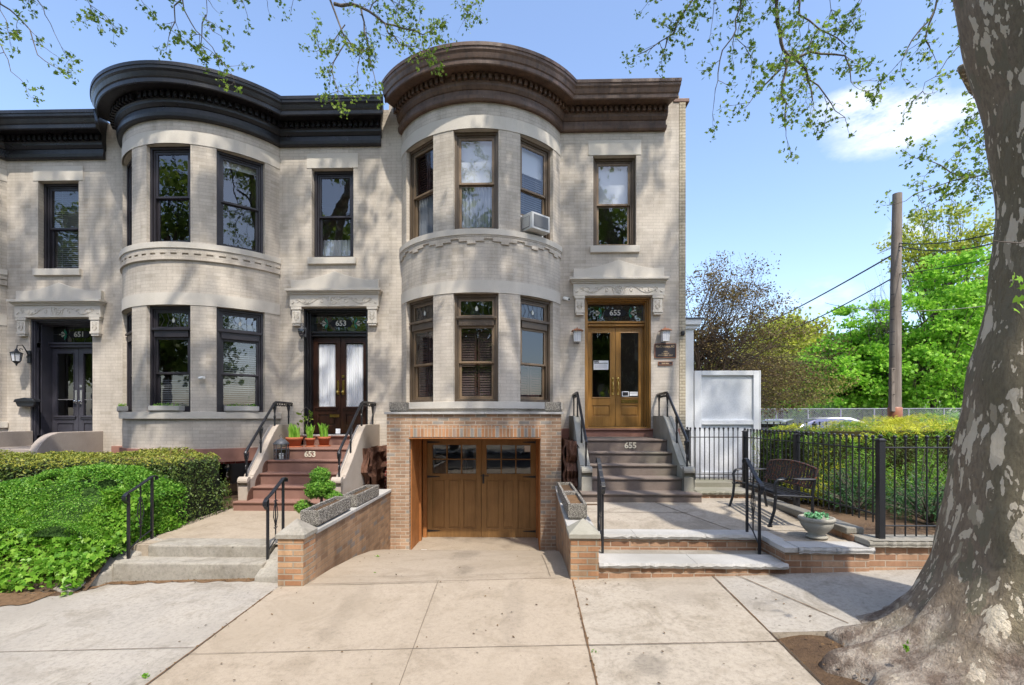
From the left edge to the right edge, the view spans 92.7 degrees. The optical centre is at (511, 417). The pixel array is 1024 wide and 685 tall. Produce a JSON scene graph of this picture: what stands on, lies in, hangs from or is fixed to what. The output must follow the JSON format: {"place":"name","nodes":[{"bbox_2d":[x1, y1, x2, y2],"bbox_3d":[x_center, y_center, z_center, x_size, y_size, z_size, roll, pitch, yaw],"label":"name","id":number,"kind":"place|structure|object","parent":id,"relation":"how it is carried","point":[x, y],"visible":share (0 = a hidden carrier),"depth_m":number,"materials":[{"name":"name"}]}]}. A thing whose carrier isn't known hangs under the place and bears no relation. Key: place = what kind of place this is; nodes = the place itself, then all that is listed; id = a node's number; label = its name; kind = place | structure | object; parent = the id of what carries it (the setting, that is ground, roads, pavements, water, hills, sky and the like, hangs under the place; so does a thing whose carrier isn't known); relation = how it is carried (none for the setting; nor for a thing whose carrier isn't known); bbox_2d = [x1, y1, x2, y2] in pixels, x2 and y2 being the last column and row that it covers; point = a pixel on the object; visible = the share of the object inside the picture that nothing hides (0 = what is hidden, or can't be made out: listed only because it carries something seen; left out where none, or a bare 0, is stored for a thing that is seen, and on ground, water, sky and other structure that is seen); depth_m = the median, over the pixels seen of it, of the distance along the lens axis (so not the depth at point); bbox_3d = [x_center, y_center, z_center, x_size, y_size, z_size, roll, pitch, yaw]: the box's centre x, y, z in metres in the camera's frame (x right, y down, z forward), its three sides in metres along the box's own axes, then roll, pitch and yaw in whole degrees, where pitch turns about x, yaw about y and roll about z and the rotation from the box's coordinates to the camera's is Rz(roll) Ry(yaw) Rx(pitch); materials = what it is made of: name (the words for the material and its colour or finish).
{"place":"outdoors","nodes":[
{"label":"outdoors","id":0,"kind":"place"},
{"bbox_2d":[7,495,237,596],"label":"garden soil","id":1,"kind":"structure","parent":0,"point":[233,499],"depth_m":5.58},
{"bbox_2d":[0,109,112,453],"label":"row house","id":2,"kind":"structure","parent":1,"relation":"on","point":[56,242],"depth_m":10.75,"materials":[{"name":"brick"}]},
{"bbox_2d":[9,345,30,365],"bbox_3d":[-10.639,-1.338,10.572,0.220,0.479,0.376,0,0,1],"label":"coach lantern","id":3,"kind":"object","parent":2,"relation":"attached to","point":[16,354],"visible":1,"depth_m":10.47,"materials":[{"name":"black metal"}]},
{"bbox_2d":[13,397,40,406],"bbox_3d":[-10.606,-0.330,10.683,0.478,0.200,0.170,0,0,1],"label":"mailbox","id":4,"kind":"object","parent":2,"relation":"attached to","point":[27,402],"visible":1,"depth_m":10.63,"materials":[{"name":"black metal"}]},
{"bbox_2d":[0,431,102,458],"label":"stoop","id":5,"kind":"object","parent":2,"relation":"attached to","point":[77,441],"visible":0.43,"depth_m":10.13,"materials":[{"name":"stone"}]},
{"bbox_2d":[44,183,78,268],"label":"window","id":6,"kind":"structure","parent":2,"relation":"in","point":[49,189],"depth_m":10.93,"materials":[{"name":"black paint"}]},
{"bbox_2d":[52,348,91,432],"bbox_3d":[-10.225,-0.512,11.402,0.616,2.140,0.575,0,0,1],"label":"door","id":7,"kind":"structure","parent":2,"relation":"in","point":[59,423],"depth_m":11.18,"materials":[{"name":"grey paint"}]},
{"bbox_2d":[78,348,91,430],"bbox_3d":[-9.601,-0.512,11.386,0.616,2.140,0.575,0,0,1],"label":"door","id":8,"kind":"structure","parent":2,"relation":"in","point":[85,422],"depth_m":11.17,"materials":[{"name":"grey paint"}]},
{"bbox_2d":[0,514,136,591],"bbox_3d":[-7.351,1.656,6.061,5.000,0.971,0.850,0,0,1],"label":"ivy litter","id":9,"kind":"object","parent":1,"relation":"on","point":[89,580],"visible":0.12,"depth_m":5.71,"materials":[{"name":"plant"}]},
{"bbox_2d":[0,482,181,596],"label":"ivy bank","id":10,"kind":"structure","parent":1,"relation":"on","point":[87,552],"depth_m":5.94,"materials":[{"name":"green plant"}]},
{"bbox_2d":[0,462,189,557],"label":"mound shrub","id":11,"kind":"object","parent":1,"relation":"on","point":[75,499],"visible":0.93,"depth_m":6.48,"materials":[{"name":"green plant"}]},
{"bbox_2d":[0,446,232,523],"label":"box hedge","id":12,"kind":"object","parent":1,"relation":"on","point":[199,478],"visible":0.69,"depth_m":7.49,"materials":[{"name":"green plant"}]},
{"bbox_2d":[90,60,388,496],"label":"row house","id":13,"kind":"structure","parent":1,"relation":"on","point":[250,228],"depth_m":10.37,"materials":[{"name":"brick"}]},
{"bbox_2d":[125,311,131,411],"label":"window","id":14,"kind":"structure","parent":13,"relation":"in","point":[129,316],"depth_m":10.45,"materials":[{"name":"black paint"}]},
{"bbox_2d":[127,158,131,245],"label":"window","id":15,"kind":"structure","parent":13,"relation":"in","point":[129,167],"depth_m":10.45,"materials":[{"name":"black paint"}]},
{"bbox_2d":[148,402,184,411],"bbox_3d":[-6.802,-0.204,9.608,0.620,0.198,0.170,0,0,1],"label":"planter trough","id":16,"kind":"object","parent":13,"relation":"on","point":[164,408],"visible":1,"depth_m":9.53,"materials":[{"name":"stone"}]},
{"bbox_2d":[150,146,189,241],"bbox_3d":[-6.796,-4.421,9.837,0.874,1.952,0.215,0,0,1],"label":"window","id":17,"kind":"structure","parent":13,"relation":"in","point":[156,153],"depth_m":9.77,"materials":[{"name":"black paint"}]},
{"bbox_2d":[150,306,189,411],"bbox_3d":[-6.797,-1.161,9.812,0.874,2.112,0.235,0,0,1],"label":"window","id":18,"kind":"structure","parent":13,"relation":"in","point":[166,322],"depth_m":9.78,"materials":[{"name":"black paint"}]},
{"bbox_2d":[219,462,250,496],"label":"basement window","id":19,"kind":"structure","parent":13,"relation":"in","point":[232,471],"depth_m":10.11,"materials":[{"name":"black paint"}]},
{"bbox_2d":[217,150,262,253],"bbox_3d":[-5.694,-4.421,10.204,0.874,1.952,0.200,0,0,-39],"label":"window","id":20,"kind":"structure","parent":13,"relation":"in","point":[226,160],"depth_m":10.22,"materials":[{"name":"black paint"}]},
{"bbox_2d":[217,308,262,411],"bbox_3d":[-5.688,-1.161,10.182,0.877,2.112,0.580,0,0,-15],"label":"window","id":21,"kind":"structure","parent":13,"relation":"in","point":[233,326],"depth_m":10.21,"materials":[{"name":"black paint"}]},
{"bbox_2d":[224,403,258,411],"bbox_3d":[-5.555,-0.200,10.031,0.620,0.190,0.170,0,0,-39],"label":"planter trough","id":22,"kind":"object","parent":13,"relation":"on","point":[238,408],"visible":1,"depth_m":9.96,"materials":[{"name":"stone"}]},
{"bbox_2d":[232,401,379,510],"bbox_3d":[-3.854,0.775,9.547,2.078,2.199,2.745,0,0,1],"label":"stoop","id":23,"kind":"object","parent":13,"relation":"attached to","point":[340,458],"visible":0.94,"depth_m":9.03,"materials":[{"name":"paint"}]},
{"bbox_2d":[273,435,289,459],"bbox_3d":[-4.370,0.564,9.242,0.290,0.473,0.290,0,0,-4],"label":"candle lantern","id":24,"kind":"object","parent":23,"relation":"on","point":[281,441],"visible":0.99,"depth_m":9.18,"materials":[{"name":"metal"}]},
{"bbox_2d":[285,423,302,447],"bbox_3d":[-4.376,0.354,9.812,0.334,0.493,0.334,0,0,-36],"label":"plant pot","id":25,"kind":"object","parent":23,"relation":"on","point":[294,439],"visible":0.94,"depth_m":9.73,"materials":[{"name":"ceramic"}]},
{"bbox_2d":[317,423,330,446],"bbox_3d":[-3.879,0.354,10.092,0.265,0.492,0.290,0,0,1],"label":"plant pot","id":26,"kind":"object","parent":23,"relation":"on","point":[324,438],"visible":1,"depth_m":10.01,"materials":[{"name":"ceramic"}]},
{"bbox_2d":[313,337,340,432],"bbox_3d":[-4.136,-0.712,10.904,0.616,2.140,0.125,0,0,1],"label":"door","id":27,"kind":"structure","parent":13,"relation":"in","point":[326,357],"depth_m":10.91,"materials":[{"name":"brown wood"}]},
{"bbox_2d":[314,171,352,256],"bbox_3d":[-3.893,-4.434,10.828,0.903,1.945,0.215,0,0,1],"label":"window","id":28,"kind":"structure","parent":13,"relation":"in","point":[322,248],"depth_m":10.78,"materials":[{"name":"glass"}]},
{"bbox_2d":[341,337,365,432],"bbox_3d":[-3.512,-0.712,10.889,0.616,2.140,0.125,0,0,1],"label":"door","id":29,"kind":"structure","parent":13,"relation":"in","point":[353,356],"depth_m":10.91,"materials":[{"name":"brown wood"}]},
{"bbox_2d":[0,581,277,684],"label":"sidewalk","id":30,"kind":"structure","parent":0,"point":[155,621],"depth_m":4.59,"materials":[{"name":"concrete"}]},
{"bbox_2d":[0,578,254,605],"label":"needle litter","id":31,"kind":"object","parent":30,"relation":"on","point":[17,598],"visible":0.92,"depth_m":5.50,"materials":[{"name":"brown plant"}]},
{"bbox_2d":[53,537,277,594],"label":"walk steps","id":32,"kind":"structure","parent":30,"relation":"on","point":[196,558],"depth_m":5.88,"materials":[{"name":"concrete"}]},
{"bbox_2d":[121,475,158,558],"bbox_3d":[-4.726,1.265,6.215,0.048,1.000,0.553,0,0,1],"label":"hand rail","id":33,"kind":"object","parent":32,"relation":"on","point":[127,502],"visible":0.98,"depth_m":6.20,"materials":[{"name":"black metal"}]},
{"bbox_2d":[262,477,287,559],"bbox_3d":[-2.987,1.275,6.172,0.048,0.980,0.553,0,0,1],"label":"hand rail","id":34,"kind":"object","parent":32,"relation":"on","point":[282,481],"visible":0.98,"depth_m":6.13,"materials":[{"name":"black metal"}]},
{"bbox_2d":[0,0,487,118],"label":"plane tree","id":35,"kind":"object","parent":30,"relation":"on","point":[361,49],"visible":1,"depth_m":7.31,"materials":[{"name":"green plant"}]},
{"bbox_2d":[9,575,847,684],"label":"pavement joints","id":36,"kind":"object","parent":30,"relation":"on","point":[588,644],"visible":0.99,"depth_m":4.08,"materials":[{"name":"soil"}]},
{"bbox_2d":[126,508,299,555],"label":"garden walk","id":37,"kind":"structure","parent":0,"point":[229,523],"depth_m":7.04,"materials":[{"name":"concrete"}]},
{"bbox_2d":[293,466,342,512],"bbox_3d":[-2.871,1.159,7.226,0.700,0.881,0.369,0,0,1],"label":"shrub","id":38,"kind":"object","parent":37,"relation":"on","point":[321,485],"visible":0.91,"depth_m":7.15,"materials":[{"name":"green plant"}]},
{"bbox_2d":[361,445,386,488],"bbox_3d":[-2.832,1.400,9.920,0.337,1.600,1.268,0,0,1],"label":"brownstone stub","id":39,"kind":"object","parent":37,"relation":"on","point":[373,466],"visible":0.46,"depth_m":9.76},
{"bbox_2d":[148,578,595,684],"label":"driveway apron","id":40,"kind":"object","parent":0,"point":[384,622],"visible":1,"depth_m":4.22,"materials":[{"name":"concrete"}]},
{"bbox_2d":[304,536,569,585],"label":"driveway","id":41,"kind":"structure","parent":0,"point":[493,557],"depth_m":6.55,"materials":[{"name":"concrete"}]},
{"bbox_2d":[275,489,390,586],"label":"garden wall","id":42,"kind":"structure","parent":41,"relation":"on","point":[307,553],"depth_m":6.35,"materials":[{"name":"brick"}]},
{"bbox_2d":[300,496,350,525],"bbox_3d":[-2.467,1.245,6.534,0.235,0.200,1.100,0,0,1],"label":"planter trough","id":43,"kind":"object","parent":42,"relation":"on","point":[320,513],"visible":0.94,"depth_m":6.33,"materials":[{"name":"stone"}]},
{"bbox_2d":[343,485,378,506],"bbox_3d":[-2.433,1.270,7.903,0.235,0.200,1.120,0,0,1],"label":"planter trough","id":44,"kind":"object","parent":42,"relation":"on","point":[362,495],"visible":0.88,"depth_m":7.78,"materials":[{"name":"stone"}]},
{"bbox_2d":[7,503,910,684],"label":"sidewalk","id":45,"kind":"structure","parent":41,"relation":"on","point":[473,597],"depth_m":4.66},
{"bbox_2d":[384,412,562,550],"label":"garage","id":46,"kind":"structure","parent":41,"relation":"on","point":[507,489],"depth_m":10.44,"materials":[{"name":"beige brick"}]},
{"bbox_2d":[389,402,408,411],"bbox_3d":[-2.184,-0.195,9.457,0.320,0.190,0.260,0,0,1],"label":"planter trough","id":47,"kind":"object","parent":46,"relation":"on","point":[398,406],"visible":0.95,"depth_m":9.33,"materials":[{"name":"stone"}]},
{"bbox_2d":[427,439,480,536],"bbox_3d":[-1.242,1.527,10.506,1.163,2.105,0.056,0,0,1],"label":"garage door","id":48,"kind":"structure","parent":46,"relation":"in","point":[453,499],"depth_m":10.49,"materials":[{"name":"brown wood"}]},
{"bbox_2d":[480,439,535,537],"bbox_3d":[-0.084,1.527,10.451,1.183,2.105,0.109,0,0,1],"label":"garage door","id":49,"kind":"structure","parent":46,"relation":"in","point":[508,500],"depth_m":10.46,"materials":[{"name":"brown wood"}]},
{"bbox_2d":[555,486,600,579],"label":"garden wall","id":50,"kind":"structure","parent":41,"relation":"on","point":[577,544],"depth_m":5.42,"materials":[{"name":"brick"}]},
{"bbox_2d":[557,482,577,500],"bbox_3d":[0.875,1.200,7.781,0.235,0.200,1.000,0,0,1],"label":"planter trough","id":51,"kind":"object","parent":50,"relation":"on","point":[565,487],"visible":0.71,"depth_m":7.85,"materials":[{"name":"stone"}]},
{"bbox_2d":[562,492,586,518],"bbox_3d":[0.824,1.170,6.532,0.235,0.200,1.000,0,0,1],"label":"planter trough","id":52,"kind":"object","parent":50,"relation":"on","point":[574,504],"visible":0.97,"depth_m":6.05,"materials":[{"name":"grey stone"}]},
{"bbox_2d":[0,0,994,421],"label":"sky","id":53,"kind":"structure","parent":0,"point":[817,213],"materials":[{"name":"blue"}]},
{"bbox_2d":[573,576,821,684],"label":"pavement","id":54,"kind":"structure","parent":0,"point":[626,616],"depth_m":4.09,"materials":[{"name":"concrete"}]},
{"bbox_2d":[586,498,846,541],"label":"plaza pavement","id":55,"kind":"structure","parent":0,"point":[653,515],"depth_m":6.78,"materials":[{"name":"concrete"}]},
{"bbox_2d":[569,391,701,502],"bbox_3d":[2.139,0.563,9.197,2.022,2.134,3.145,0,0,1],"label":"stoop","id":56,"kind":"object","parent":55,"relation":"on","point":[645,464],"visible":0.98,"depth_m":8.39,"materials":[{"name":"beige"}]},
{"bbox_2d":[599,529,788,578],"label":"plaza steps","id":57,"kind":"structure","parent":55,"relation":"on","point":[641,553],"depth_m":5.69,"materials":[{"name":"stone"}]},
{"bbox_2d":[595,458,605,552],"bbox_3d":[1.079,1.073,5.960,0.048,1.125,0.493,0,0,1],"label":"hand rail","id":58,"kind":"object","parent":57,"relation":"on","point":[601,487],"visible":0.91,"depth_m":5.92,"materials":[{"name":"black metal"}]},
{"bbox_2d":[742,458,764,554],"bbox_3d":[2.919,1.073,5.914,0.048,1.125,0.493,0,0,1],"label":"hand rail","id":59,"kind":"object","parent":57,"relation":"on","point":[748,465],"visible":0.94,"depth_m":5.91,"materials":[{"name":"black metal"}]},
{"bbox_2d":[694,478,751,497],"bbox_3d":[3.515,1.320,8.547,0.920,0.360,1.135,0,0,1],"label":"stone step","id":60,"kind":"object","parent":55,"relation":"on","point":[713,488],"visible":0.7,"depth_m":8.32,"materials":[{"name":"stone"}]},
{"bbox_2d":[728,459,818,526],"bbox_3d":[3.572,0.991,6.773,0.642,0.804,1.259,0,0,1],"label":"garden bench","id":61,"kind":"object","parent":55,"relation":"on","point":[775,490],"visible":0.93,"depth_m":6.57,"materials":[{"name":"black metal"}]},
{"bbox_2d":[757,531,875,573],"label":"wall","id":62,"kind":"structure","parent":55,"relation":"on","point":[819,556],"depth_m":5.39,"materials":[{"name":"brick"}]},
{"bbox_2d":[798,511,835,539],"bbox_3d":[3.616,1.264,5.791,0.392,0.323,0.392,0,0,1],"label":"flower bowl","id":63,"kind":"object","parent":55,"relation":"on","point":[817,525],"visible":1,"depth_m":5.69,"materials":[{"name":"grey stone"}]},
{"bbox_2d":[696,477,751,480],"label":"parking lot","id":64,"kind":"structure","parent":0,"point":[739,478],"depth_m":13.12,"materials":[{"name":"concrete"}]},
{"bbox_2d":[686,317,702,466],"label":"white side wall","id":65,"kind":"structure","parent":64,"relation":"on","point":[693,324],"depth_m":10.63,"materials":[{"name":"paint"}]},
{"bbox_2d":[694,370,760,476],"bbox_3d":[4.680,0.142,10.756,1.420,2.315,0.360,0,0,1],"label":"white panel fence","id":66,"kind":"object","parent":64,"relation":"on","point":[727,399],"visible":0.74,"depth_m":10.63,"materials":[{"name":"paint"}]},
{"bbox_2d":[703,306,837,418],"bbox_3d":[17.822,-2.925,33.114,12.822,9.262,9.050,0,0,1],"label":"linden tree","id":67,"kind":"object","parent":64,"relation":"on","point":[803,343],"visible":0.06,"depth_m":31.42,"materials":[{"name":"green plant"}]},
{"bbox_2d":[686,250,861,422],"bbox_3d":[7.307,-1.855,15.487,6.381,7.135,4.023,0,0,1],"label":"crape tree","id":68,"kind":"object","parent":64,"relation":"on","point":[709,347],"visible":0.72,"depth_m":15.03,"materials":[{"name":"brown plant"}]},
{"bbox_2d":[695,336,860,418],"bbox_3d":[9.565,-0.922,19.020,6.461,5.261,5.180,0,0,1],"label":"crape tree","id":69,"kind":"object","parent":64,"relation":"on","point":[836,382],"visible":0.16,"depth_m":18.06,"materials":[{"name":"green plant"}]},
{"bbox_2d":[785,401,844,418],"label":"yew tree","id":70,"kind":"object","parent":64,"relation":"on","point":[819,414],"visible":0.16,"depth_m":23.71,"materials":[{"name":"green plant"}]},
{"bbox_2d":[781,419,856,427],"bbox_3d":[11.832,0.805,18.000,4.620,1.510,1.784,0,0,-1],"label":"parked car","id":71,"kind":"object","parent":64,"relation":"on","point":[809,421],"visible":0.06,"depth_m":17.30,"materials":[{"name":"white"}]},
{"bbox_2d":[762,408,960,429],"bbox_3d":[16.279,0.590,23.000,9.901,2.021,0.059,0,0,12],"label":"chain link fence","id":72,"kind":"object","parent":64,"relation":"on","point":[873,412],"visible":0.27,"depth_m":22.96,"materials":[{"name":"silver metal"}]},
{"bbox_2d":[779,299,946,426],"bbox_3d":[18.096,-2.244,25.887,8.114,7.898,6.313,0,0,1],"label":"maple tree","id":73,"kind":"object","parent":64,"relation":"on","point":[860,367],"visible":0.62,"depth_m":25.07,"materials":[{"name":"green plant"}]},
{"bbox_2d":[854,272,912,423],"bbox_3d":[18.876,-3.045,24.880,2.836,9.510,3.381,0,0,25],"label":"tree","id":74,"kind":"object","parent":64,"relation":"on","point":[883,328],"visible":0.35,"depth_m":24.76,"materials":[{"name":"green plant"}]},
{"bbox_2d":[887,192,902,427],"bbox_3d":[10.191,-2.176,12.991,0.356,7.552,0.344,0,0,1],"label":"utility pole","id":75,"kind":"object","parent":64,"relation":"on","point":[895,408],"visible":0.84,"depth_m":12.89,"materials":[{"name":"brown wood"}]},
{"bbox_2d":[856,245,990,420],"bbox_3d":[21.029,-3.313,24.028,7.396,10.028,5.968,0,0,1],"label":"maple tree","id":76,"kind":"object","parent":64,"relation":"on","point":[941,350],"visible":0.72,"depth_m":23.05,"materials":[{"name":"green plant"}]},
{"bbox_2d":[872,199,994,421],"bbox_3d":[30.110,-6.721,34.204,8.761,16.844,7.534,0,0,1],"label":"ash tree","id":77,"kind":"object","parent":64,"relation":"on","point":[913,257],"visible":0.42,"depth_m":32.98,"materials":[{"name":"green plant"}]},
{"bbox_2d":[927,304,985,418],"bbox_3d":[28.475,-2.876,29.065,7.571,9.152,7.453,0,0,-20],"label":"maple tree","id":78,"kind":"object","parent":64,"relation":"on","point":[965,349],"visible":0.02,"depth_m":28.93,"materials":[{"name":"green plant"}]},
{"bbox_2d":[770,631,826,684],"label":"pavement edge","id":79,"kind":"object","parent":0,"point":[778,635],"visible":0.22,"depth_m":4.11,"materials":[{"name":"concrete"}]},
{"bbox_2d":[714,569,921,631],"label":"pavement panel","id":80,"kind":"structure","parent":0,"point":[848,597],"depth_m":4.81,"materials":[{"name":"concrete"}]},
{"bbox_2d":[755,492,933,569],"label":"planter bed wall","id":81,"kind":"structure","parent":80,"relation":"on","point":[901,552],"depth_m":5.40,"materials":[{"name":"brick"}]},
{"bbox_2d":[742,428,886,538],"bbox_3d":[4.170,0.795,7.148,0.084,1.210,3.444,0,0,1],"label":"iron fence","id":82,"kind":"object","parent":81,"relation":"on","point":[880,487],"visible":0.94,"depth_m":6.16,"materials":[{"name":"metal"}]},
{"bbox_2d":[684,427,742,479],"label":"iron gate","id":83,"kind":"structure","parent":82,"relation":"attached to","point":[688,432],"depth_m":8.84,"materials":[{"name":"metal"}]},
{"bbox_2d":[886,435,950,535],"bbox_3d":[6.752,0.795,5.403,5.170,1.210,0.084,0,0,1],"label":"iron fence","id":84,"kind":"object","parent":81,"relation":"on","point":[937,437],"visible":0.45,"depth_m":5.45,"materials":[{"name":"metal"}]},
{"bbox_2d":[779,631,864,684],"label":"tree pit soil","id":85,"kind":"object","parent":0,"point":[808,655],"visible":0.18,"depth_m":3.93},
{"bbox_2d":[620,0,1023,684],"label":"plane tree","id":86,"kind":"object","parent":85,"relation":"on","point":[954,616],"visible":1,"depth_m":3.55,"materials":[{"name":"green plant"}]},
{"bbox_2d":[730,479,936,534],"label":"planting bed soil","id":87,"kind":"structure","parent":0,"point":[861,521],"depth_m":6.72,"materials":[{"name":"soil"}]},
{"bbox_2d":[779,445,849,503],"bbox_3d":[4.804,0.866,7.715,1.010,1.075,1.081,0,0,1],"label":"evergreen shrub","id":88,"kind":"object","parent":87,"relation":"on","point":[820,494],"visible":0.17,"depth_m":7.62,"materials":[{"name":"green plant"}]},
{"bbox_2d":[751,412,958,499],"bbox_3d":[7.644,0.576,8.440,6.561,1.449,2.088,0,0,1],"label":"golden hedge","id":89,"kind":"object","parent":87,"relation":"on","point":[936,427],"visible":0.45,"depth_m":7.75,"materials":[{"name":"green plant"}]},
{"bbox_2d":[804,460,909,513],"bbox_3d":[4.944,0.976,7.042,1.231,0.855,1.341,0,0,1],"label":"evergreen shrub","id":90,"kind":"object","parent":87,"relation":"on","point":[849,495],"visible":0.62,"depth_m":7.00,"materials":[{"name":"green plant"}]},
{"bbox_2d":[819,439,902,502],"bbox_3d":[5.256,0.863,7.429,1.177,1.054,1.036,0,0,1],"label":"evergreen shrub","id":91,"kind":"object","parent":87,"relation":"on","point":[855,472],"visible":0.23,"depth_m":7.34,"materials":[{"name":"green plant"}]},
{"bbox_2d":[860,465,946,522],"bbox_3d":[5.489,1.029,6.328,1.262,0.807,1.458,0,0,-17],"label":"evergreen shrub","id":92,"kind":"object","parent":87,"relation":"on","point":[921,506],"visible":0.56,"depth_m":6.36,"materials":[{"name":"green plant"}]},
{"bbox_2d":[868,434,951,507],"bbox_3d":[5.978,0.800,7.120,1.533,1.179,1.543,0,0,1],"label":"evergreen shrub","id":93,"kind":"object","parent":87,"relation":"on","point":[934,479],"visible":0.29,"depth_m":7.03,"materials":[{"name":"green plant"}]},
{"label":"soil strip","id":94,"kind":"structure","parent":0,"visible":0},
{"bbox_2d":[381,41,688,449],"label":"row house","id":95,"kind":"structure","parent":94,"relation":"on","point":[491,144],"depth_m":10.25,"materials":[{"name":"brick"}]},
{"bbox_2d":[409,297,432,401],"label":"window","id":96,"kind":"structure","parent":95,"relation":"in","point":[416,326],"depth_m":10.27,"materials":[{"name":"wood"}]},
{"bbox_2d":[410,139,432,239],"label":"window","id":97,"kind":"structure","parent":95,"relation":"in","point":[421,205],"depth_m":10.29,"materials":[{"name":"brown wood"}]},
{"bbox_2d":[455,132,497,228],"bbox_3d":[-0.698,-4.621,9.685,0.874,1.952,0.215,0,0,1],"label":"window","id":98,"kind":"structure","parent":95,"relation":"in","point":[476,153],"depth_m":9.75,"materials":[{"name":"glass"}]},
{"bbox_2d":[455,294,497,400],"bbox_3d":[-0.699,-1.361,9.660,0.874,2.112,0.235,0,0,1],"label":"window","id":99,"kind":"structure","parent":95,"relation":"in","point":[470,321],"depth_m":9.65,"materials":[{"name":"brown wood"}]},
{"bbox_2d":[520,137,549,239],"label":"window","id":100,"kind":"structure","parent":95,"relation":"in","point":[534,159],"depth_m":10.18,"materials":[{"name":"brown metal"}]},
{"bbox_2d":[520,296,549,401],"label":"window","id":101,"kind":"structure","parent":95,"relation":"in","point":[542,326],"depth_m":10.14,"materials":[{"name":"brown wood"}]},
{"bbox_2d":[521,211,549,236],"bbox_3d":[0.502,-3.871,9.863,0.642,0.361,0.423,0,0,-39],"label":"air conditioner","id":102,"kind":"object","parent":95,"relation":"attached to","point":[535,223],"visible":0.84,"depth_m":9.66,"materials":[{"name":"grey"}]},
{"bbox_2d":[588,327,614,426],"bbox_3d":[1.962,-0.887,10.743,0.616,2.190,0.112,0,0,1],"label":"door","id":103,"kind":"structure","parent":95,"relation":"in","point":[601,410],"depth_m":10.76,"materials":[{"name":"brown wood"}]},
{"bbox_2d":[593,158,634,244],"bbox_3d":[2.205,-4.635,10.668,0.903,1.945,0.200,0,0,1],"label":"window","id":104,"kind":"structure","parent":95,"relation":"in","point":[613,178],"depth_m":10.66,"materials":[{"name":"glass"}]},
{"bbox_2d":[615,327,643,426],"bbox_3d":[2.586,-0.887,10.728,0.616,2.190,0.112,0,0,1],"label":"door","id":105,"kind":"structure","parent":95,"relation":"in","point":[629,411],"depth_m":10.74,"materials":[{"name":"brown wood"}]},
{"bbox_2d":[654,343,675,357],"bbox_3d":[3.269,-1.420,10.409,0.457,0.302,0.026,0,0,1],"label":"name plaque","id":106,"kind":"object","parent":95,"relation":"attached to","point":[667,350],"visible":1,"depth_m":10.40,"materials":[{"name":"brown metal"}]},
{"bbox_2d":[561,437,578,489],"bbox_3d":[1.067,1.310,9.400,0.340,1.780,2.113,0,0,1],"label":"brownstone stub","id":107,"kind":"object","parent":94,"relation":"on","point":[569,471],"visible":0.35,"depth_m":8.56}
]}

